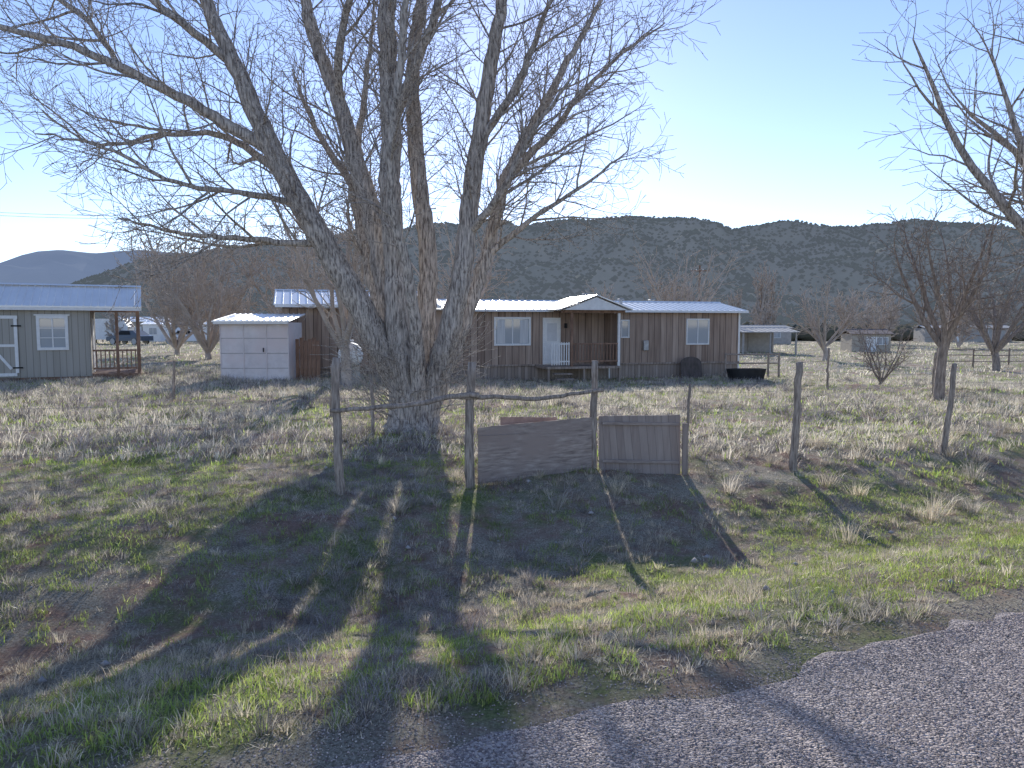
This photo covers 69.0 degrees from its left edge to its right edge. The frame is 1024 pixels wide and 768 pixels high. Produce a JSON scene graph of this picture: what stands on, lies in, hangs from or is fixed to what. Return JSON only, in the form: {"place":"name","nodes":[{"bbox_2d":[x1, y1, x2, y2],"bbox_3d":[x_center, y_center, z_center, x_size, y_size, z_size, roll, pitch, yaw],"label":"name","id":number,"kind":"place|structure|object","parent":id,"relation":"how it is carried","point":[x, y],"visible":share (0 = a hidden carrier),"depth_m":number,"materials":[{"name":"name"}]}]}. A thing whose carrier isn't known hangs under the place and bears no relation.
{"place":"outdoors","nodes":[
{"label":"outdoors","id":0,"kind":"place"},
{"bbox_2d":[0,250,181,283],"bbox_3d":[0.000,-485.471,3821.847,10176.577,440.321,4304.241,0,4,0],"label":"distant mesa","id":1,"kind":"structure","parent":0,"point":[55,267],"depth_m":3587.97,"materials":[{"name":"stone"}]},
{"bbox_2d":[0,340,1023,767],"bbox_3d":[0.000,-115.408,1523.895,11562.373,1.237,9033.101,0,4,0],"label":"ground","id":2,"kind":"structure","parent":0,"point":[66,608],"depth_m":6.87,"materials":[{"name":"plant"}]},
{"bbox_2d":[0,283,141,381],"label":"cabin shed","id":3,"kind":"structure","parent":2,"relation":"on","point":[47,331],"depth_m":26.43,"materials":[{"name":"wood"}]},
{"bbox_2d":[0,319,17,374],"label":"barn door","id":4,"kind":"structure","parent":3,"relation":"in","point":[6,331],"depth_m":25.64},
{"bbox_2d":[36,319,40,347],"bbox_3d":[-16.563,-1.781,26.022,0.100,1.010,0.045,-2,5,-26],"label":"window trim","id":5,"kind":"structure","parent":3,"relation":"in","point":[37,320],"depth_m":26.00,"materials":[{"name":"white paint"}]},
{"bbox_2d":[36,316,67,318],"bbox_3d":[-16.176,-2.349,26.166,0.960,0.100,0.048,-2,5,-26],"label":"window frame top","id":6,"kind":"structure","parent":3,"relation":"in","point":[37,317],"depth_m":26.15,"materials":[{"name":"white paint"}]},
{"bbox_2d":[39,319,65,346],"bbox_3d":[-16.182,-1.797,26.221,0.760,1.010,0.016,-2,5,-26],"label":"window pane","id":7,"kind":"structure","parent":3,"relation":"in","point":[44,323],"depth_m":26.21,"materials":[{"name":"clear glass"}]},
{"bbox_2d":[37,347,68,349],"bbox_3d":[-16.176,-1.242,26.251,0.960,0.100,0.048,-2,5,-26],"label":"window frame bottom","id":8,"kind":"structure","parent":3,"relation":"in","point":[41,348],"depth_m":26.23,"materials":[{"name":"white paint"}]},
{"bbox_2d":[64,319,68,346],"bbox_3d":[-15.790,-1.810,26.398,0.100,1.010,0.045,-2,5,-26],"label":"window frame right","id":9,"kind":"structure","parent":3,"relation":"in","point":[66,320],"depth_m":26.38,"materials":[{"name":"white paint"}]},
{"bbox_2d":[91,318,95,371],"bbox_3d":[-15.775,-1.463,28.078,0.028,2.000,0.900,-2,5,-26],"label":"cabin side door","id":10,"kind":"structure","parent":3,"relation":"in","point":[93,335],"depth_m":27.86,"materials":[{"name":"white paint"}]},
{"bbox_2d":[95,319,134,343],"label":"travel trailer","id":11,"kind":"object","parent":2,"relation":"on","point":[100,329],"visible":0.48,"depth_m":80.80,"materials":[{"name":"white paint"}]},
{"bbox_2d":[106,330,153,344],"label":"parked car","id":12,"kind":"object","parent":2,"relation":"on","point":[125,336],"visible":0.81,"depth_m":79.08,"materials":[{"name":"grey paint"}]},
{"bbox_2d":[119,317,168,329],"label":"farm shed","id":13,"kind":"structure","parent":2,"relation":"on","point":[143,320],"depth_m":120.80,"materials":[{"name":"white paint"}]},
{"bbox_2d":[172,361,175,399],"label":"wooden fence post","id":14,"kind":"object","parent":2,"relation":"on","point":[173,383],"visible":0.78,"depth_m":19.52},
{"bbox_2d":[143,324,213,341],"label":"walls","id":15,"kind":"structure","parent":2,"relation":"on","point":[155,337],"depth_m":94.97,"materials":[{"name":"white paint"}]},
{"bbox_2d":[149,328,156,333],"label":"window pane","id":16,"kind":"object","parent":15,"relation":"attached to","point":[152,330],"visible":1,"depth_m":94.87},
{"bbox_2d":[142,321,206,323],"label":"roof","id":17,"kind":"structure","parent":15,"relation":"on","point":[148,322],"depth_m":95.68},
{"bbox_2d":[112,205,249,354],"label":"bare elm tree","id":18,"kind":"object","parent":2,"relation":"on","point":[175,343],"visible":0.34,"depth_m":49.26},
{"bbox_2d":[161,327,206,343],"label":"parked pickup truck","id":19,"kind":"object","parent":2,"relation":"on","point":[191,337],"visible":0.12,"depth_m":82.89,"materials":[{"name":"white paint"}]},
{"bbox_2d":[112,201,281,358],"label":"bare elm tree","id":20,"kind":"object","parent":2,"relation":"on","point":[212,334],"visible":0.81,"depth_m":42.29,"materials":[{"name":"plant"}]},
{"bbox_2d":[211,313,304,380],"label":"storage shed","id":21,"kind":"structure","parent":2,"relation":"on","point":[256,345],"depth_m":26.34,"materials":[{"name":"white paint"}]},
{"bbox_2d":[193,191,364,313],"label":"bare elm tree","id":22,"kind":"object","parent":2,"relation":"on","point":[272,286],"visible":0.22,"depth_m":44.21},
{"bbox_2d":[295,338,320,379],"bbox_3d":[-7.400,-0.883,27.042,0.900,1.602,0.060,0,4,0],"label":"board fence panel","id":23,"kind":"object","parent":2,"relation":"on","point":[307,364],"visible":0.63,"depth_m":27.01,"materials":[{"name":"brown wood"}]},
{"bbox_2d":[228,156,409,384],"bbox_3d":[-5.480,-3.882,23.894,5.784,8.262,6.526,0,4,0],"label":"bare elm tree","id":24,"kind":"object","parent":2,"relation":"on","point":[306,279],"visible":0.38,"depth_m":23.74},
{"bbox_2d":[331,357,345,494],"bbox_3d":[-1.979,0.582,8.470,0.139,1.773,0.111,0,4,0],"label":"wooden fence post","id":25,"kind":"object","parent":2,"relation":"in","point":[337,433],"visible":0.88,"depth_m":8.43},
{"bbox_2d":[338,339,362,384],"bbox_3d":[-5.550,-0.727,25.620,0.840,1.610,2.440,-1,5,-12],"label":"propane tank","id":26,"kind":"object","parent":2,"relation":"on","point":[354,356],"visible":0.32,"depth_m":24.66,"materials":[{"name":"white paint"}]},
{"bbox_2d":[0,0,720,433],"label":"cottonwood tree","id":27,"kind":"object","parent":2,"relation":"on","point":[394,326],"visible":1,"depth_m":12.72,"materials":[{"name":"grey plant"}]},
{"bbox_2d":[369,380,374,434],"bbox_3d":[-2.369,0.529,12.677,0.106,1.212,0.075,0,4,0],"label":"wooden fence post","id":28,"kind":"object","parent":2,"relation":"on","point":[372,411],"visible":0.72,"depth_m":12.65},
{"bbox_2d":[403,205,517,298],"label":"bare elm tree","id":29,"kind":"object","parent":2,"relation":"on","point":[489,275],"visible":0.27,"depth_m":43.54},
{"bbox_2d":[330,389,603,412],"bbox_3d":[-0.389,0.183,9.019,3.559,0.191,0.211,-2,5,-24],"label":"wooden fence rail","id":30,"kind":"object","parent":2,"relation":"on","point":[472,395],"visible":1,"depth_m":8.86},
{"bbox_2d":[464,362,475,488],"bbox_3d":[-0.505,0.601,9.011,0.154,1.731,0.134,0,4,0],"label":"wooden fence post","id":31,"kind":"object","parent":2,"relation":"in","point":[469,469],"visible":0.85,"depth_m":8.97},
{"bbox_2d":[17,466,979,702],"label":"stones","id":32,"kind":"object","parent":2,"relation":"on","point":[105,663],"visible":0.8,"depth_m":6.53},
{"bbox_2d":[0,341,1023,767],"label":"green grass","id":33,"kind":"structure","parent":2,"relation":"on","point":[1012,541],"depth_m":6.15,"materials":[{"name":"plant"}]},
{"bbox_2d":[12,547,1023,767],"bbox_3d":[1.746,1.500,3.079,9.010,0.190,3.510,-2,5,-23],"label":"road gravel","id":34,"kind":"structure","parent":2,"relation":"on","point":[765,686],"depth_m":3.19,"materials":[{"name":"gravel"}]},
{"bbox_2d":[316,363,736,380],"bbox_3d":[0.219,-0.455,33.861,20.160,1.020,4.240,-1,5,-16],"label":"skirting","id":35,"kind":"object","parent":2,"relation":"on","point":[627,371],"visible":0.29,"depth_m":32.55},
{"bbox_2d":[282,308,738,366],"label":"wall body","id":36,"kind":"structure","parent":35,"relation":"on","point":[664,334],"depth_m":32.41,"materials":[{"name":"brown wood"}]},
{"bbox_2d":[282,307,336,308],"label":"wall","id":37,"kind":"structure","parent":36,"relation":"on","point":[303,307],"depth_m":29.01,"materials":[{"name":"brown wood"}]},
{"bbox_2d":[273,290,441,307],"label":"roof","id":38,"kind":"structure","parent":37,"relation":"on","point":[279,296],"depth_m":29.66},
{"bbox_2d":[275,289,367,290],"bbox_3d":[-6.621,-3.942,31.499,6.520,0.064,0.270,-1,5,-16],"label":"roof ridge cap","id":39,"kind":"object","parent":38,"relation":"on","point":[300,290],"visible":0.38,"depth_m":30.77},
{"bbox_2d":[274,290,438,304],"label":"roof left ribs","id":40,"kind":"object","parent":38,"relation":"on","point":[299,297],"visible":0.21,"depth_m":29.47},
{"bbox_2d":[275,304,440,307],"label":"fascia","id":41,"kind":"structure","parent":38,"relation":"attached to","point":[305,305],"depth_m":28.50,"materials":[{"name":"white paint"}]},
{"bbox_2d":[494,319,495,343],"bbox_3d":[-0.712,-2.205,31.191,0.080,1.040,0.045,-1,5,-16],"label":"window frame","id":42,"kind":"object","parent":36,"relation":"attached to","point":[495,331],"visible":1,"depth_m":31.17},
{"bbox_2d":[496,319,528,343],"bbox_3d":[0.020,-2.222,31.412,1.450,1.040,0.016,-1,5,-16],"label":"window pane","id":43,"kind":"object","parent":36,"relation":"attached to","point":[508,331],"visible":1,"depth_m":31.41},
{"bbox_2d":[497,319,504,342],"bbox_3d":[-0.457,-2.211,31.264,0.350,1.000,0.006,-1,5,-16],"label":"curtain","id":44,"kind":"object","parent":43,"relation":"hanging from","point":[501,333],"visible":1,"depth_m":31.26,"materials":[{"name":"fabric"}]},
{"bbox_2d":[520,319,527,342],"bbox_3d":[0.509,-2.232,31.540,0.360,1.000,0.006,-1,5,-16],"label":"curtain","id":45,"kind":"object","parent":43,"relation":"hanging from","point":[523,330],"visible":1,"depth_m":31.54,"materials":[{"name":"fabric"}]},
{"bbox_2d":[494,317,530,318],"bbox_3d":[0.024,-2.779,31.356,1.610,0.080,0.048,-1,5,-16],"label":"window frame top","id":46,"kind":"object","parent":36,"relation":"attached to","point":[512,317],"depth_m":31.33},
{"bbox_2d":[494,344,530,345],"bbox_3d":[0.024,-1.663,31.442,1.610,0.080,0.048,-1,5,-16],"label":"window frame bottom","id":47,"kind":"object","parent":36,"relation":"attached to","point":[511,344],"depth_m":31.40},
{"bbox_2d":[316,361,738,368],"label":"skirt trim","id":48,"kind":"structure","parent":36,"relation":"attached to","point":[569,364],"depth_m":32.27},
{"bbox_2d":[529,319,530,343],"bbox_3d":[0.759,-2.237,31.610,0.080,1.040,0.045,-1,5,-16],"label":"window frame","id":49,"kind":"object","parent":36,"relation":"attached to","point":[529,331],"visible":1,"depth_m":31.59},
{"bbox_2d":[543,318,560,364],"bbox_3d":[1.700,-1.840,31.917,0.800,2.000,0.033,-1,5,-16],"label":"door frame","id":50,"kind":"object","parent":36,"relation":"attached to","point":[544,335],"visible":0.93,"depth_m":31.86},
{"bbox_2d":[544,319,558,363],"bbox_3d":[1.708,-1.827,31.890,0.660,1.900,0.024,-1,5,-16],"label":"door","id":51,"kind":"structure","parent":50,"relation":"in","point":[546,361],"depth_m":31.86,"materials":[{"name":"white paint"}]},
{"bbox_2d":[547,344,555,359],"bbox_3d":[1.712,-1.373,31.909,0.440,0.650,0.009,-1,5,-16],"label":"door panel","id":52,"kind":"structure","parent":51,"relation":"attached to","point":[548,351],"depth_m":31.89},
{"bbox_2d":[547,323,556,340],"bbox_3d":[1.712,-2.220,31.844,0.440,0.750,0.009,-1,5,-16],"label":"door panel","id":53,"kind":"structure","parent":51,"relation":"attached to","point":[551,331],"depth_m":31.84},
{"bbox_2d":[548,294,632,310],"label":"porch roof","id":54,"kind":"structure","parent":36,"relation":"on","point":[563,303],"depth_m":30.92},
{"bbox_2d":[561,310,624,312],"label":"porch beam","id":55,"kind":"structure","parent":54,"relation":"attached to","point":[592,311],"depth_m":30.73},
{"bbox_2d":[565,297,625,309],"bbox_3d":[3.458,-3.294,30.493,2.800,0.520,0.040,-1,5,-16],"label":"porch gable face","id":56,"kind":"object","parent":54,"relation":"attached to","point":[596,303],"visible":1,"depth_m":30.47},
{"bbox_2d":[437,300,744,310],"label":"roof","id":57,"kind":"structure","parent":36,"relation":"on","point":[503,305],"depth_m":33.22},
{"bbox_2d":[475,309,553,311],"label":"fascia","id":58,"kind":"structure","parent":57,"relation":"attached to","point":[498,310],"depth_m":30.98,"materials":[{"name":"white paint"}]},
{"bbox_2d":[438,299,720,302],"bbox_3d":[1.877,-3.810,34.078,17.270,0.064,0.270,-1,5,-16],"label":"roof ridge cap","id":59,"kind":"object","parent":57,"relation":"on","point":[615,301],"visible":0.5,"depth_m":34.99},
{"bbox_2d":[439,300,746,310],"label":"roof ribs","id":60,"kind":"object","parent":57,"relation":"on","point":[626,305],"visible":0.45,"depth_m":33.86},
{"bbox_2d":[625,310,748,312],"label":"fascia","id":61,"kind":"structure","parent":57,"relation":"attached to","point":[659,311],"depth_m":33.21,"materials":[{"name":"white paint"}]},
{"bbox_2d":[606,313,620,364],"bbox_3d":[4.357,-1.924,31.967,0.061,2.200,1.370,-1,5,-16],"label":"side wall screen","id":62,"kind":"object","parent":36,"relation":"attached to","point":[611,336],"visible":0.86,"depth_m":31.99,"materials":[{"name":"brown wood"}]},
{"bbox_2d":[622,321,627,336],"bbox_3d":[4.818,-2.427,32.773,0.630,0.680,0.016,-1,5,-16],"label":"window pane","id":63,"kind":"object","parent":36,"relation":"attached to","point":[624,328],"visible":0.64,"depth_m":32.81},
{"bbox_2d":[643,340,648,350],"bbox_3d":[5.947,-1.715,33.101,0.250,0.450,0.118,-1,5,-16],"label":"electric meter","id":64,"kind":"object","parent":36,"relation":"attached to","point":[645,345],"visible":1,"depth_m":33.05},
{"bbox_2d":[686,320,687,342],"bbox_3d":[7.903,-2.365,33.651,0.060,1.060,0.045,-1,5,-16],"label":"window frame","id":65,"kind":"object","parent":36,"relation":"attached to","point":[686,330],"visible":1,"depth_m":33.62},
{"bbox_2d":[687,320,707,342],"bbox_3d":[8.433,-2.377,33.815,1.050,1.060,0.016,-1,5,-16],"label":"window pane","id":66,"kind":"object","parent":36,"relation":"attached to","point":[702,331],"visible":1,"depth_m":33.81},
{"bbox_2d":[686,343,708,344],"bbox_3d":[8.437,-1.818,33.844,1.170,0.060,0.048,-1,5,-16],"label":"window frame bottom","id":67,"kind":"object","parent":36,"relation":"attached to","point":[697,343],"depth_m":33.82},
{"bbox_2d":[708,320,709,342],"bbox_3d":[8.970,-2.388,33.955,0.060,1.060,0.045,-1,5,-16],"label":"window frame","id":68,"kind":"object","parent":36,"relation":"attached to","point":[708,329],"visible":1,"depth_m":33.92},
{"bbox_2d":[737,313,740,367],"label":"corner trim","id":69,"kind":"structure","parent":36,"relation":"attached to","point":[738,338],"depth_m":34.42,"materials":[{"name":"white paint"}]},
{"bbox_2d":[547,369,549,381],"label":"deck post","id":70,"kind":"object","parent":2,"relation":"on","point":[548,375],"visible":0.58,"depth_m":30.44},
{"bbox_2d":[536,364,621,368],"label":"porch deck","id":71,"kind":"structure","parent":70,"relation":"on","point":[586,366],"depth_m":30.98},
{"bbox_2d":[551,342,552,364],"bbox_3d":[1.631,-1.230,30.384,0.040,0.940,0.022,-1,5,-16],"label":"gate picket","id":72,"kind":"object","parent":71,"relation":"attached to","point":[551,351],"visible":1,"depth_m":30.37,"materials":[{"name":"white paint"}]},
{"bbox_2d":[570,313,572,366],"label":"porch post","id":73,"kind":"object","parent":71,"relation":"on","point":[571,339],"visible":1,"depth_m":30.61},
{"bbox_2d":[573,360,617,361],"bbox_3d":[3.470,-0.956,30.995,2.000,0.060,0.051,-1,5,-16],"label":"rail","id":74,"kind":"object","parent":71,"relation":"attached to","point":[597,360],"visible":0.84,"depth_m":31.02,"materials":[{"name":"brown wood"}]},
{"bbox_2d":[573,343,617,344],"bbox_3d":[3.470,-1.674,30.939,2.000,0.060,0.051,-1,5,-16],"label":"rail","id":75,"kind":"object","parent":71,"relation":"attached to","point":[591,343],"visible":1,"depth_m":30.83,"materials":[{"name":"brown wood"}]},
{"bbox_2d":[617,313,620,365],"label":"porch post","id":76,"kind":"object","parent":71,"relation":"on","point":[618,336],"visible":1,"depth_m":31.19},
{"bbox_2d":[101,259,1023,346],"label":"distant trees","id":77,"kind":"object","parent":2,"relation":"on","point":[764,315],"visible":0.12,"depth_m":105.15,"materials":[{"name":"plant"}]},
{"bbox_2d":[553,373,571,374],"bbox_3d":[2.070,-0.408,30.385,0.750,0.060,0.270,-1,5,-16],"label":"porch step","id":78,"kind":"object","parent":2,"relation":"on","point":[562,373],"visible":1,"depth_m":30.25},
{"bbox_2d":[555,378,574,379],"bbox_3d":[2.144,-0.188,30.141,0.750,0.060,0.270,-1,5,-16],"label":"porch step","id":79,"kind":"object","parent":2,"relation":"on","point":[565,379],"visible":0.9,"depth_m":30.10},
{"bbox_2d":[478,415,687,483],"bbox_3d":[0.869,0.807,9.751,2.802,0.792,0.655,-1,5,-13],"label":"plywood barrier","id":80,"kind":"object","parent":2,"relation":"on","point":[648,444],"visible":0.91,"depth_m":9.77,"materials":[{"name":"wood"}]},
{"bbox_2d":[590,360,597,468],"bbox_3d":[1.098,0.515,9.941,0.131,1.664,0.117,0,4,0],"label":"wooden fence post","id":81,"kind":"object","parent":2,"relation":"on","point":[594,396],"visible":0.84,"depth_m":9.89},
{"bbox_2d":[170,320,1023,340],"bbox_3d":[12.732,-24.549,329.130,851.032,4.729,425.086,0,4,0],"label":"valley brush","id":82,"kind":"object","parent":2,"relation":"on","point":[809,337],"visible":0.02,"depth_m":120.38,"materials":[{"name":"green plant"}]},
{"bbox_2d":[618,368,620,381],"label":"deck post","id":83,"kind":"object","parent":2,"relation":"on","point":[619,374],"visible":0.58,"depth_m":31.31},
{"bbox_2d":[686,384,691,473],"bbox_3d":[2.323,0.690,9.835,0.073,1.396,0.053,0,4,0],"label":"wooden fence post","id":84,"kind":"object","parent":2,"relation":"on","point":[688,403],"visible":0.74,"depth_m":9.80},
{"bbox_2d":[624,236,756,304],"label":"bare elm tree","id":85,"kind":"object","parent":2,"relation":"on","point":[655,290],"visible":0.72,"depth_m":71.13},
{"bbox_2d":[680,357,701,378],"bbox_3d":[8.024,-0.717,33.336,1.040,1.020,0.041,-1,-4,-16],"label":"arched panel","id":86,"kind":"object","parent":2,"relation":"on","point":[690,366],"visible":0.89,"depth_m":33.32,"materials":[{"name":"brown wood"}]},
{"bbox_2d":[690,265,708,301],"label":"utility pole","id":87,"kind":"object","parent":2,"relation":"on","point":[699,278],"visible":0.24,"depth_m":89.18,"materials":[{"name":"brown wood"}]},
{"bbox_2d":[726,368,765,380],"bbox_3d":[10.150,-0.412,32.264,1.700,0.500,0.840,-1,4,-11],"label":"stock tank","id":88,"kind":"object","parent":2,"relation":"on","point":[746,373],"visible":0.89,"depth_m":31.89,"materials":[{"name":"black plastic"}]},
{"bbox_2d":[724,353,779,377],"bbox_3d":[10.850,-0.748,33.627,2.620,1.320,0.120,0,4,-6],"label":"pipe fence","id":89,"kind":"object","parent":2,"relation":"on","point":[767,362],"visible":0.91,"depth_m":33.61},
{"bbox_2d":[740,327,800,353],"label":"carport","id":90,"kind":"object","parent":2,"relation":"on","point":[755,339],"visible":0.73,"depth_m":66.96,"materials":[{"name":"grey"}]},
{"bbox_2d":[774,328,791,343],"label":"walls","id":91,"kind":"structure","parent":2,"relation":"on","point":[785,338],"depth_m":98.43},
{"bbox_2d":[740,325,791,327],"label":"roof","id":92,"kind":"structure","parent":91,"relation":"on","point":[764,326],"depth_m":99.49,"materials":[{"name":"grey"}]},
{"bbox_2d":[789,362,802,470],"bbox_3d":[3.869,0.536,10.151,0.154,1.681,0.118,0,4,0],"label":"wooden fence post","id":93,"kind":"object","parent":2,"relation":"on","point":[795,437],"visible":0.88,"depth_m":10.11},
{"bbox_2d":[0,382,1023,482],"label":"wire fence","id":94,"kind":"object","parent":93,"relation":"attached to","point":[425,418],"visible":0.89,"depth_m":8.59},
{"bbox_2d":[762,275,887,360],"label":"bare mulberry tree","id":95,"kind":"object","parent":2,"relation":"on","point":[817,336],"visible":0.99,"depth_m":49.62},
{"bbox_2d":[826,348,829,389],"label":"wooden fence post","id":96,"kind":"object","parent":2,"relation":"on","point":[827,377],"visible":0.82,"depth_m":24.52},
{"bbox_2d":[838,329,893,351],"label":"garden shed","id":97,"kind":"structure","parent":2,"relation":"on","point":[851,347],"depth_m":67.85,"materials":[{"name":"white paint"}]},
{"bbox_2d":[865,337,876,351],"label":"door","id":98,"kind":"structure","parent":97,"relation":"in","point":[874,344],"depth_m":67.70,"materials":[{"name":"white paint"}]},
{"bbox_2d":[877,338,887,343],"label":"window pane","id":99,"kind":"structure","parent":97,"relation":"in","point":[880,342],"depth_m":67.61,"materials":[{"name":"clear glass"}]},
{"bbox_2d":[850,322,921,384],"bbox_3d":[13.992,-1.041,28.170,2.537,2.631,1.907,2,5,24],"label":"bare shrub","id":100,"kind":"object","parent":2,"relation":"on","point":[878,370],"visible":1,"depth_m":28.18,"materials":[{"name":"brown plant"}]},
{"bbox_2d":[931,353,936,393],"bbox_3d":[12.218,-0.219,21.544,0.110,1.384,0.082,0,4,0],"label":"wooden fence post","id":101,"kind":"object","parent":2,"relation":"on","point":[934,366],"visible":0.73,"depth_m":21.51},
{"bbox_2d":[852,0,1023,291],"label":"bare elm tree","id":102,"kind":"object","parent":2,"relation":"on","point":[1014,218],"visible":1,"depth_m":15.01,"materials":[{"name":"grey plant"}]},
{"bbox_2d":[860,187,1023,400],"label":"bare apple tree","id":103,"kind":"object","parent":2,"relation":"on","point":[942,338],"visible":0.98,"depth_m":19.18,"materials":[{"name":"brown plant"}]},
{"bbox_2d":[939,363,956,454],"bbox_3d":[6.670,0.480,11.405,0.220,1.600,0.105,0,4,0],"label":"wooden fence post","id":104,"kind":"object","parent":2,"relation":"on","point":[947,423],"visible":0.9,"depth_m":11.37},
{"bbox_2d":[913,328,1011,341],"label":"walls","id":105,"kind":"structure","parent":2,"relation":"on","point":[923,333],"depth_m":111.60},
{"bbox_2d":[912,325,1009,327],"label":"roof","id":106,"kind":"structure","parent":105,"relation":"on","point":[919,326],"depth_m":112.43,"materials":[{"name":"grey"}]},
{"bbox_2d":[936,246,1023,370],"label":"bare mulberry tree","id":107,"kind":"object","parent":2,"relation":"on","point":[996,345],"visible":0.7,"depth_m":38.86,"materials":[{"name":"brown plant"}]},
{"bbox_2d":[936,348,1023,367],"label":"wood rail fence","id":108,"kind":"object","parent":2,"relation":"on","point":[1008,355],"visible":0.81,"depth_m":42.24,"materials":[{"name":"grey wood"}]},
{"bbox_2d":[0,0,1023,262],"label":"sky","id":109,"kind":"structure","parent":0,"point":[767,127],"materials":[{"name":"blue"}]},
{"bbox_2d":[80,217,1023,323],"bbox_3d":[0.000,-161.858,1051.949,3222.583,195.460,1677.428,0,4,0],"label":"mesa hill","id":110,"kind":"structure","parent":0,"point":[854,280],"depth_m":818.86,"materials":[{"name":"plant"}]},
{"bbox_2d":[71,215,1023,326],"bbox_3d":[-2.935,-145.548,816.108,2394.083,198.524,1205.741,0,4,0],"label":"juniper trees","id":111,"kind":"object","parent":110,"relation":"on","point":[578,284],"visible":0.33,"depth_m":775.00,"materials":[{"name":"green plant"}]},
{"bbox_2d":[332,612,1023,767],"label":"road","id":112,"kind":"structure","parent":0,"point":[758,724],"depth_m":3.09,"materials":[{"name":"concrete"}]},
{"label":"utility pole","id":113,"kind":"object","parent":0,"visible":0},
{"bbox_2d":[0,209,413,218],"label":"power line","id":114,"kind":"object","parent":113,"relation":"attached to","point":[188,218],"visible":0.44,"depth_m":86.77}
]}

